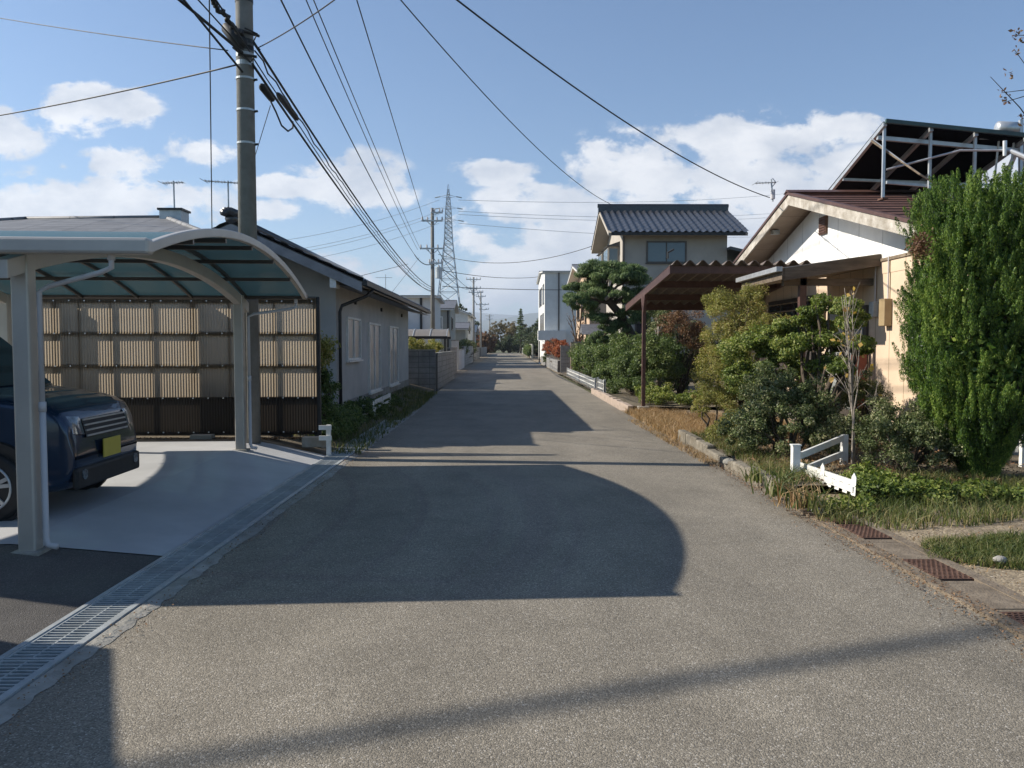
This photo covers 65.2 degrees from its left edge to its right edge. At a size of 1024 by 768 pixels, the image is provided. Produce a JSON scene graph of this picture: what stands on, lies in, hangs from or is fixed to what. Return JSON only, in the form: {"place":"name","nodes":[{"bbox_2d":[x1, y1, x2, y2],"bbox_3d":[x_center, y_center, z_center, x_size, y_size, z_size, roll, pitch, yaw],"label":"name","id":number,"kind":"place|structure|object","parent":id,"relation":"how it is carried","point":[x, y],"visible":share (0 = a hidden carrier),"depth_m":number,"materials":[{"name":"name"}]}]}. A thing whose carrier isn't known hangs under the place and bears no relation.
{"place":"outdoors","nodes":[
{"label":"outdoors","id":0,"kind":"place"},
{"bbox_2d":[0,441,248,543],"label":"driveway","id":1,"kind":"structure","parent":0,"point":[159,461],"depth_m":8.53,"materials":[{"name":"concrete"}]},
{"bbox_2d":[0,337,138,520],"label":"parked car","id":2,"kind":"object","parent":1,"relation":"on","point":[91,440],"visible":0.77,"depth_m":6.87,"materials":[{"name":"blue paint"}]},
{"bbox_2d":[0,228,307,555],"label":"carport","id":3,"kind":"object","parent":1,"relation":"on","point":[238,270],"visible":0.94,"depth_m":7.23,"materials":[{"name":"silver metal"}]},
{"bbox_2d":[221,0,260,443],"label":"utility pole","id":4,"kind":"object","parent":1,"relation":"on","point":[246,111],"visible":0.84,"depth_m":11.09,"materials":[{"name":"concrete"}]},
{"bbox_2d":[0,18,227,50],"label":"power line","id":5,"kind":"object","parent":4,"relation":"attached to","point":[118,36],"visible":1,"depth_m":12.89,"materials":[{"name":"black rubber"}]},
{"bbox_2d":[0,64,235,115],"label":"power line","id":6,"kind":"object","parent":4,"relation":"attached to","point":[124,90],"visible":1,"depth_m":12.62,"materials":[{"name":"black rubber"}]},
{"bbox_2d":[183,0,242,72],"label":"power line","id":7,"kind":"object","parent":4,"relation":"attached to","point":[211,33],"visible":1,"depth_m":10.08,"materials":[{"name":"black rubber"}]},
{"bbox_2d":[251,63,430,290],"bbox_3d":[-4.526,-5.087,33.259,0.036,0.783,44.630,0,3,-2],"label":"power line","id":8,"kind":"object","parent":4,"relation":"attached to","point":[282,108],"visible":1,"depth_m":14.91,"materials":[{"name":"black rubber"}]},
{"bbox_2d":[252,41,432,287],"bbox_3d":[-4.516,-5.410,33.244,0.036,0.727,44.631,0,3,-3],"label":"power line","id":9,"kind":"object","parent":4,"relation":"attached to","point":[283,88],"visible":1,"depth_m":15.01,"materials":[{"name":"black rubber"}]},
{"bbox_2d":[252,56,432,292],"bbox_3d":[-4.527,-5.170,33.255,0.034,0.798,44.629,0,3,-2],"label":"power line","id":10,"kind":"object","parent":4,"relation":"attached to","point":[318,154],"visible":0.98,"depth_m":14.81,"materials":[{"name":"black rubber"}]},
{"bbox_2d":[254,50,432,289],"bbox_3d":[-4.517,-5.278,33.275,0.057,0.778,44.580,0,3,-3],"label":"power line","id":11,"kind":"object","parent":4,"relation":"attached to","point":[319,149],"visible":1,"depth_m":14.96,"materials":[{"name":"black rubber"}]},
{"bbox_2d":[280,0,414,254],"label":"power line","id":12,"kind":"object","parent":4,"relation":"attached to","point":[333,104],"visible":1,"depth_m":18.73,"materials":[{"name":"black rubber"}]},
{"bbox_2d":[10,442,325,555],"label":"driveway","id":13,"kind":"structure","parent":0,"point":[163,517],"depth_m":7.55,"materials":[{"name":"concrete"}]},
{"bbox_2d":[319,425,331,455],"bbox_3d":[-2.685,0.818,11.533,0.180,0.460,0.085,0,3,0],"label":"garden fence","id":14,"kind":"object","parent":13,"relation":"on","point":[328,436],"visible":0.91,"depth_m":11.50,"materials":[{"name":"white paint"}]},
{"bbox_2d":[136,414,322,441],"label":"garden soil","id":15,"kind":"structure","parent":0,"point":[172,439],"depth_m":11.81,"materials":[{"name":"brown soil"}]},
{"bbox_2d":[320,326,340,370],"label":"backlit bush","id":16,"kind":"object","parent":15,"relation":"on","point":[326,351],"visible":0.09,"depth_m":13.18,"materials":[{"name":"green plant"}]},
{"bbox_2d":[261,384,433,454],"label":"garden soil","id":17,"kind":"structure","parent":0,"point":[294,443],"depth_m":12.24,"materials":[{"name":"brown soil"}]},
{"bbox_2d":[302,436,325,446],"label":"stone block","id":18,"kind":"structure","parent":17,"relation":"on","point":[311,441],"depth_m":11.62,"materials":[{"name":"concrete"}]},
{"bbox_2d":[311,367,346,441],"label":"weed bush","id":19,"kind":"object","parent":17,"relation":"on","point":[327,407],"visible":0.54,"depth_m":13.19,"materials":[{"name":"green plant"}]},
{"bbox_2d":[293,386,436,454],"bbox_3d":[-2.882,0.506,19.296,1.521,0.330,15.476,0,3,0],"label":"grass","id":20,"kind":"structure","parent":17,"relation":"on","point":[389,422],"depth_m":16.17,"materials":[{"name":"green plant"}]},
{"bbox_2d":[325,393,406,436],"bbox_3d":[-3.127,0.585,17.388,0.989,0.864,8.226,0,3,0],"label":"weed bush","id":21,"kind":"object","parent":17,"relation":"on","point":[353,417],"visible":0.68,"depth_m":15.50,"materials":[{"name":"green plant"}]},
{"bbox_2d":[0,349,844,556],"bbox_3d":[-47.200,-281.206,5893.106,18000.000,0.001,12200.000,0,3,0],"label":"ground","id":22,"kind":"structure","parent":0,"point":[826,487],"depth_m":17.99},
{"bbox_2d":[0,545,160,655],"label":"parking lot","id":23,"kind":"structure","parent":22,"relation":"on","point":[43,591],"depth_m":5.23,"materials":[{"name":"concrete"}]},
{"bbox_2d":[36,296,321,447],"bbox_3d":[-6.697,-0.082,11.820,7.645,2.430,0.110,0,3,-3],"label":"corrugated fence","id":24,"kind":"object","parent":22,"relation":"on","point":[161,366],"visible":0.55,"depth_m":11.87,"materials":[{"name":"metal"}]},
{"bbox_2d":[0,420,399,704],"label":"drain grate","id":25,"kind":"object","parent":22,"relation":"on","point":[23,664],"visible":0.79,"depth_m":5.16,"materials":[{"name":"metal"}]},
{"bbox_2d":[0,207,430,406],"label":"grey house","id":26,"kind":"structure","parent":22,"relation":"on","point":[363,321],"depth_m":16.47,"materials":[{"name":"paint"}]},
{"bbox_2d":[209,0,211,227],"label":"power line","id":27,"kind":"object","parent":26,"relation":"attached to","point":[210,114],"visible":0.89,"depth_m":13.01,"materials":[{"name":"black rubber"}]},
{"bbox_2d":[346,317,363,361],"bbox_3d":[-3.519,-0.990,17.921,0.090,0.980,1.630,0,3,0],"label":"window","id":28,"kind":"structure","parent":26,"relation":"in","point":[353,325],"depth_m":17.88,"materials":[{"name":"white glass"}]},
{"bbox_2d":[368,322,382,394],"bbox_3d":[-3.541,-0.676,20.764,0.090,1.800,1.880,0,3,0],"label":"window","id":29,"kind":"structure","parent":26,"relation":"in","point":[374,329],"depth_m":20.72,"materials":[{"name":"white glass"}]},
{"bbox_2d":[388,326,399,386],"bbox_3d":[-3.570,-0.846,24.310,0.090,1.800,1.980,0,3,0],"label":"window","id":30,"kind":"structure","parent":26,"relation":"in","point":[393,332],"depth_m":24.28,"materials":[{"name":"white glass"}]},
{"bbox_2d":[408,349,435,390],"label":"block wall","id":31,"kind":"structure","parent":22,"relation":"on","point":[422,366],"depth_m":28.98,"materials":[{"name":"concrete"}]},
{"bbox_2d":[400,295,444,351],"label":"flat fronted house","id":32,"kind":"structure","parent":22,"relation":"on","point":[418,321],"depth_m":57.79,"materials":[{"name":"paint"}]},
{"bbox_2d":[435,351,453,390],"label":"block wall","id":33,"kind":"structure","parent":22,"relation":"on","point":[444,368],"depth_m":32.47,"materials":[{"name":"concrete"}]},
{"bbox_2d":[434,184,463,309],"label":"transmission tower","id":34,"kind":"structure","parent":22,"relation":"on","point":[447,223],"depth_m":202.32,"materials":[{"name":"metal"}]},
{"bbox_2d":[440,300,458,351],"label":"olive house","id":35,"kind":"structure","parent":22,"relation":"on","point":[449,309],"depth_m":68.92,"materials":[{"name":"white paint"}]},
{"bbox_2d":[455,322,470,345],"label":"tiled annex","id":36,"kind":"object","parent":22,"relation":"on","point":[462,329],"visible":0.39,"depth_m":78.83,"materials":[{"name":"paint"}]},
{"bbox_2d":[455,310,475,341],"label":"slate grey house","id":37,"kind":"structure","parent":22,"relation":"on","point":[462,316],"depth_m":87.73,"materials":[{"name":"paint"}]},
{"bbox_2d":[440,353,493,387],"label":"verge","id":38,"kind":"structure","parent":22,"relation":"on","point":[468,367],"depth_m":60.85,"materials":[{"name":"concrete"}]},
{"bbox_2d":[408,336,443,352],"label":"entrance bush","id":39,"kind":"object","parent":38,"relation":"on","point":[413,342],"visible":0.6,"depth_m":32.58,"materials":[{"name":"green plant"}]},
{"bbox_2d":[408,328,450,351],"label":"carport","id":40,"kind":"object","parent":38,"relation":"on","point":[418,334],"visible":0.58,"depth_m":47.76,"materials":[{"name":"metal"}]},
{"bbox_2d":[420,208,444,339],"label":"utility pole","id":41,"kind":"object","parent":38,"relation":"on","point":[438,272],"visible":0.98,"depth_m":55.44,"materials":[{"name":"concrete"}]},
{"bbox_2d":[477,331,497,352],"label":"autumn tree","id":42,"kind":"object","parent":22,"relation":"on","point":[490,345],"visible":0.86,"depth_m":170.42,"materials":[{"name":"brown plant"}]},
{"bbox_2d":[488,319,516,352],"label":"autumn tree","id":43,"kind":"object","parent":22,"relation":"on","point":[503,327],"visible":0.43,"depth_m":188.36,"materials":[{"name":"brown plant"}]},
{"bbox_2d":[498,334,519,352],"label":"green tree","id":44,"kind":"object","parent":22,"relation":"on","point":[509,345],"visible":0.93,"depth_m":176.65,"materials":[{"name":"green plant"}]},
{"bbox_2d":[541,356,559,371],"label":"block wall","id":45,"kind":"structure","parent":22,"relation":"on","point":[554,364],"depth_m":52.03,"materials":[{"name":"concrete"}]},
{"bbox_2d":[541,338,577,361],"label":"orange hedge","id":46,"kind":"object","parent":45,"relation":"on","point":[550,348],"visible":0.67,"depth_m":53.40,"materials":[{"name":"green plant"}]},
{"bbox_2d":[536,271,576,358],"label":"white house","id":47,"kind":"structure","parent":22,"relation":"on","point":[554,312],"depth_m":81.28,"materials":[{"name":"white paint"}]},
{"bbox_2d":[560,345,570,374],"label":"block wall","id":48,"kind":"structure","parent":22,"relation":"on","point":[565,361],"depth_m":45.21,"materials":[{"name":"concrete"}]},
{"bbox_2d":[566,264,605,340],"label":"beige house","id":49,"kind":"structure","parent":22,"relation":"on","point":[571,278],"depth_m":48.81,"materials":[{"name":"beige paint"}]},
{"bbox_2d":[591,388,632,411],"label":"garden kerb","id":50,"kind":"structure","parent":22,"relation":"on","point":[615,402],"depth_m":21.95,"materials":[{"name":"concrete"}]},
{"bbox_2d":[591,204,748,380],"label":"tiled house","id":51,"kind":"structure","parent":22,"relation":"on","point":[648,236],"depth_m":33.97,"materials":[{"name":"paint"}]},
{"bbox_2d":[400,0,611,204],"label":"power line","id":52,"kind":"object","parent":51,"relation":"attached to","point":[483,93],"visible":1,"depth_m":18.06,"materials":[{"name":"black rubber"}]},
{"bbox_2d":[645,241,686,263],"bbox_3d":[6.548,-5.571,33.880,1.779,0.960,0.090,0,3,0],"label":"window","id":53,"kind":"structure","parent":51,"relation":"in","point":[656,251],"depth_m":33.90,"materials":[{"name":"blue glass"}]},
{"bbox_2d":[626,248,810,408],"bbox_3d":[4.566,-1.082,19.207,3.020,3.620,6.001,0,3,0],"label":"carport","id":54,"kind":"object","parent":22,"relation":"on","point":[678,285],"visible":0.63,"depth_m":18.12,"materials":[{"name":"brown paint"}]},
{"bbox_2d":[678,430,790,492],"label":"garden kerb","id":55,"kind":"structure","parent":22,"relation":"on","point":[701,445],"depth_m":10.97,"materials":[{"name":"grey concrete"}]},
{"bbox_2d":[697,434,1023,485],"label":"garden bed","id":56,"kind":"object","parent":22,"relation":"on","point":[1015,459],"visible":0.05,"depth_m":10.24,"materials":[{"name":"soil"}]},
{"bbox_2d":[690,389,743,443],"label":"feathery bush","id":57,"kind":"object","parent":56,"relation":"on","point":[723,400],"visible":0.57,"depth_m":13.08,"materials":[{"name":"green plant"}]},
{"bbox_2d":[736,459,791,482],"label":"strap leaf plant","id":58,"kind":"object","parent":56,"relation":"on","point":[755,475],"visible":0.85,"depth_m":9.02,"materials":[{"name":"green plant"}]},
{"bbox_2d":[689,429,840,483],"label":"grass","id":59,"kind":"structure","parent":56,"relation":"on","point":[720,443],"depth_m":10.25,"materials":[{"name":"green plant"}]},
{"bbox_2d":[714,322,828,438],"bbox_3d":[4.093,-0.038,12.570,1.779,1.916,1.157,2,3,30],"label":"garden tree","id":60,"kind":"object","parent":56,"relation":"on","point":[733,376],"visible":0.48,"depth_m":12.49,"materials":[{"name":"green plant"}]},
{"bbox_2d":[714,360,851,456],"bbox_3d":[3.631,0.370,10.682,1.758,1.384,1.365,2,3,29],"label":"broad shrub","id":61,"kind":"object","parent":56,"relation":"on","point":[759,414],"visible":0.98,"depth_m":10.48,"materials":[{"name":"green plant"}]},
{"bbox_2d":[746,459,825,498],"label":"strap leaf plant","id":62,"kind":"object","parent":56,"relation":"on","point":[773,489],"visible":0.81,"depth_m":8.15,"materials":[{"name":"green plant"}]},
{"bbox_2d":[763,473,828,509],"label":"strap leaf plant","id":63,"kind":"object","parent":56,"relation":"on","point":[792,499],"visible":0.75,"depth_m":7.55,"materials":[{"name":"green plant"}]},
{"bbox_2d":[770,476,849,513],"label":"strap leaf plant","id":64,"kind":"object","parent":56,"relation":"on","point":[816,503],"visible":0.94,"depth_m":7.43,"materials":[{"name":"green plant"}]},
{"bbox_2d":[752,292,877,445],"bbox_3d":[4.412,-0.195,11.813,1.493,2.317,1.708,0,3,0],"label":"garden tree","id":65,"kind":"object","parent":56,"relation":"on","point":[796,330],"visible":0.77,"depth_m":11.56,"materials":[{"name":"green plant"}]},
{"bbox_2d":[790,434,848,472],"bbox_3d":[3.716,0.875,9.611,1.484,0.430,0.140,-3,4,-45],"label":"garden fence","id":66,"kind":"object","parent":56,"relation":"on","point":[797,454],"visible":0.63,"depth_m":9.59,"materials":[{"name":"white paint"}]},
{"bbox_2d":[800,462,856,495],"bbox_3d":[3.381,0.973,8.721,0.054,0.220,1.527,0,3,-4],"label":"garden fence","id":67,"kind":"object","parent":56,"relation":"on","point":[843,485],"visible":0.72,"depth_m":8.39,"materials":[{"name":"white paint"}]},
{"bbox_2d":[824,283,882,467],"bbox_3d":[4.122,-0.090,9.796,0.504,2.283,0.614,-2,3,-29],"label":"bare tree","id":68,"kind":"object","parent":56,"relation":"on","point":[852,384],"visible":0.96,"depth_m":9.78,"materials":[{"name":"brown plant"}]},
{"bbox_2d":[831,369,895,444],"bbox_3d":[5.144,0.396,11.857,0.959,1.224,2.088,1,3,27],"label":"entry shrub","id":69,"kind":"object","parent":56,"relation":"on","point":[863,386],"visible":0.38,"depth_m":12.27,"materials":[{"name":"green plant"}]},
{"bbox_2d":[851,395,969,473],"bbox_3d":[4.626,0.637,9.361,1.168,0.970,1.040,1,3,15],"label":"round shrub","id":70,"kind":"object","parent":56,"relation":"on","point":[884,427],"visible":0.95,"depth_m":9.21,"materials":[{"name":"green plant"}]},
{"bbox_2d":[892,160,1023,480],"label":"conifer","id":71,"kind":"object","parent":56,"relation":"on","point":[967,377],"visible":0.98,"depth_m":8.54,"materials":[{"name":"green plant"}]},
{"bbox_2d":[733,190,1018,454],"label":"brown roofed house","id":72,"kind":"structure","parent":22,"relation":"on","point":[841,240],"depth_m":13.82,"materials":[{"name":"paint"}]},
{"bbox_2d":[456,0,769,197],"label":"power line","id":73,"kind":"object","parent":72,"relation":"attached to","point":[491,26],"visible":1,"depth_m":10.24,"materials":[{"name":"black rubber"}]},
{"bbox_2d":[767,293,825,338],"bbox_3d":[6.067,-1.394,17.252,0.090,0.910,3.380,0,3,0],"label":"window","id":74,"kind":"structure","parent":72,"relation":"in","point":[788,306],"depth_m":17.78,"materials":[{"name":"black glass"}]},
{"bbox_2d":[828,305,868,415],"bbox_3d":[6.100,-0.402,14.622,0.066,2.000,1.650,0,3,0],"label":"door","id":75,"kind":"structure","parent":72,"relation":"in","point":[865,331],"depth_m":14.39,"materials":[{"name":"brown metal"}]},
{"bbox_2d":[828,119,1023,200],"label":"solar rack","id":76,"kind":"object","parent":72,"relation":"on","point":[904,151],"visible":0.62,"depth_m":14.94,"materials":[{"name":"metal"}]},
{"bbox_2d":[886,119,1023,189],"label":"solar rack","id":77,"kind":"object","parent":72,"relation":"on","point":[1020,161],"visible":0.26,"depth_m":14.44,"materials":[{"name":"metal"}]},
{"bbox_2d":[994,121,1019,180],"bbox_3d":[9.078,-4.057,14.519,1.257,1.382,0.287,0,3,0],"label":"water tank","id":78,"kind":"object","parent":72,"relation":"on","point":[1007,126],"visible":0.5,"depth_m":14.38,"materials":[{"name":"metal"}]},
{"bbox_2d":[765,490,1023,639],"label":"gutter","id":79,"kind":"object","parent":22,"relation":"on","point":[977,577],"visible":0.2,"depth_m":5.53,"materials":[{"name":"concrete"}]},
{"bbox_2d":[818,494,1023,595],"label":"yard","id":80,"kind":"structure","parent":22,"relation":"on","point":[1011,576],"depth_m":6.77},
{"bbox_2d":[812,466,1023,530],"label":"grass","id":81,"kind":"structure","parent":80,"relation":"on","point":[1000,513],"depth_m":7.35,"materials":[{"name":"green plant"}]},
{"bbox_2d":[821,461,1023,515],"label":"ground cover","id":82,"kind":"object","parent":80,"relation":"on","point":[873,480],"visible":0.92,"depth_m":7.91,"materials":[{"name":"green plant"}]},
{"bbox_2d":[919,527,1023,570],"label":"grass","id":83,"kind":"structure","parent":80,"relation":"on","point":[969,547],"depth_m":6.09,"materials":[{"name":"green plant"}]},
{"bbox_2d":[468,312,537,339],"bbox_3d":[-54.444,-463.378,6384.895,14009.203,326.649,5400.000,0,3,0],"label":"hills","id":84,"kind":"structure","parent":0,"point":[530,319],"depth_m":5006.77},
{"bbox_2d":[0,353,1023,767],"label":"road","id":85,"kind":"structure","parent":0,"point":[506,561],"depth_m":4.41,"materials":[{"name":"grey asphalt"}]},
{"bbox_2d":[3,452,363,735],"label":"leaf litter","id":86,"kind":"object","parent":85,"relation":"on","point":[166,598],"visible":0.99,"depth_m":4.81,"materials":[{"name":"plant"}]},
{"bbox_2d":[0,409,419,724],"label":"kerb","id":87,"kind":"structure","parent":85,"relation":"on","point":[9,707],"depth_m":4.76,"materials":[{"name":"concrete"}]},
{"bbox_2d":[672,442,1023,648],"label":"leaf litter","id":88,"kind":"object","parent":85,"relation":"on","point":[946,595],"visible":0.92,"depth_m":5.79,"materials":[{"name":"brown plant"}]},
{"bbox_2d":[0,0,1023,314],"label":"sky","id":89,"kind":"structure","parent":0,"point":[789,92],"materials":[{"name":"blue"}]},
{"bbox_2d":[560,373,746,406],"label":"garden ground","id":90,"kind":"structure","parent":0,"point":[623,395],"depth_m":22.59,"materials":[{"name":"soil"}]},
{"bbox_2d":[567,367,595,387],"bbox_3d":[2.783,-0.284,33.398,0.060,0.464,12.960,0,3,0],"label":"garden fence","id":91,"kind":"object","parent":90,"relation":"on","point":[588,381],"visible":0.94,"depth_m":31.73,"materials":[{"name":"metal"}]},
{"bbox_2d":[566,334,607,376],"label":"hedge bush","id":92,"kind":"object","parent":90,"relation":"on","point":[582,357],"visible":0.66,"depth_m":34.21,"materials":[{"name":"green plant"}]},
{"bbox_2d":[561,258,653,391],"bbox_3d":[3.081,-1.829,25.520,3.066,4.428,2.522,0,3,0],"label":"pine tree","id":93,"kind":"object","parent":90,"relation":"on","point":[594,273],"visible":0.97,"depth_m":25.12,"materials":[{"name":"green plant"}]},
{"bbox_2d":[591,331,641,388],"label":"hedge bush","id":94,"kind":"object","parent":90,"relation":"on","point":[602,370],"visible":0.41,"depth_m":28.23,"materials":[{"name":"green plant"}]},
{"bbox_2d":[606,331,687,395],"bbox_3d":[3.892,-0.532,23.738,2.039,2.063,3.958,-1,3,-23],"label":"hedge bush","id":95,"kind":"object","parent":90,"relation":"on","point":[626,367],"visible":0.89,"depth_m":23.02,"materials":[{"name":"green plant"}]},
{"bbox_2d":[634,382,716,404],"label":"ground cover","id":96,"kind":"object","parent":90,"relation":"on","point":[664,393],"visible":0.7,"depth_m":20.50,"materials":[{"name":"green plant"}]},
{"bbox_2d":[621,305,738,391],"bbox_3d":[5.485,-1.372,26.350,3.519,3.362,5.578,0,3,0],"label":"dark bush","id":97,"kind":"object","parent":90,"relation":"on","point":[654,313],"visible":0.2,"depth_m":24.94,"materials":[{"name":"brown plant"}]},
{"bbox_2d":[653,310,718,393],"bbox_3d":[5.105,-0.961,23.631,1.722,2.777,1.552,-1,3,-17],"label":"reddish bush","id":98,"kind":"object","parent":90,"relation":"on","point":[683,320],"visible":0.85,"depth_m":23.45,"materials":[{"name":"red plant"}]},
{"bbox_2d":[628,418,718,465],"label":"dry grass","id":99,"kind":"structure","parent":0,"point":[665,438],"depth_m":13.04,"materials":[{"name":"brown plant"}]},
{"bbox_2d":[620,406,799,440],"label":"entry ground","id":100,"kind":"structure","parent":0,"point":[711,411],"depth_m":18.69,"materials":[{"name":"plant"}]},
{"bbox_2d":[689,282,790,428],"bbox_3d":[3.901,-0.432,13.789,1.624,2.674,1.506,0,3,0],"label":"feathery bush","id":101,"kind":"object","parent":100,"relation":"on","point":[753,304],"visible":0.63,"depth_m":13.67,"materials":[{"name":"green plant"}]},
{"bbox_2d":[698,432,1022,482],"bbox_3d":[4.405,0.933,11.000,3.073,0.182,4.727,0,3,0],"label":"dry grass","id":102,"kind":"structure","parent":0,"point":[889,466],"depth_m":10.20,"materials":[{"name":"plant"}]},
{"bbox_2d":[991,28,1023,125],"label":"overhanging branch","id":103,"kind":"object","parent":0,"point":[1011,77],"visible":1,"depth_m":5.92,"materials":[{"name":"brown plant"}]},
{"label":"gutter bed","id":104,"kind":"structure","parent":0,"visible":0},
{"bbox_2d":[787,491,1023,611],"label":"gutter rib","id":105,"kind":"object","parent":104,"relation":"on","point":[948,582],"visible":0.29,"depth_m":5.38,"materials":[{"name":"metal"}]},
{"bbox_2d":[837,524,891,538],"bbox_3d":[2.996,1.260,6.810,0.250,0.033,0.500,0,3,-1],"label":"gutter cover","id":106,"kind":"object","parent":105,"relation":"on","point":[865,532],"visible":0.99,"depth_m":6.78,"materials":[{"name":"brown metal"}]},
{"bbox_2d":[871,542,931,558],"bbox_3d":[3.001,1.296,6.170,0.250,0.028,0.500,0,3,0],"label":"gutter cover","id":107,"kind":"object","parent":105,"relation":"on","point":[900,550],"visible":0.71,"depth_m":6.16,"materials":[{"name":"concrete"}]},
{"bbox_2d":[903,559,973,580],"bbox_3d":[3.005,1.317,5.663,0.250,0.033,0.500,0,3,-1],"label":"gutter cover","id":108,"kind":"object","parent":105,"relation":"on","point":[937,569],"visible":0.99,"depth_m":5.61,"materials":[{"name":"brown metal"}]},
{"bbox_2d":[949,584,1023,609],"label":"gutter cover","id":109,"kind":"object","parent":105,"relation":"on","point":[991,597],"visible":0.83,"depth_m":5.04,"materials":[{"name":"concrete"}]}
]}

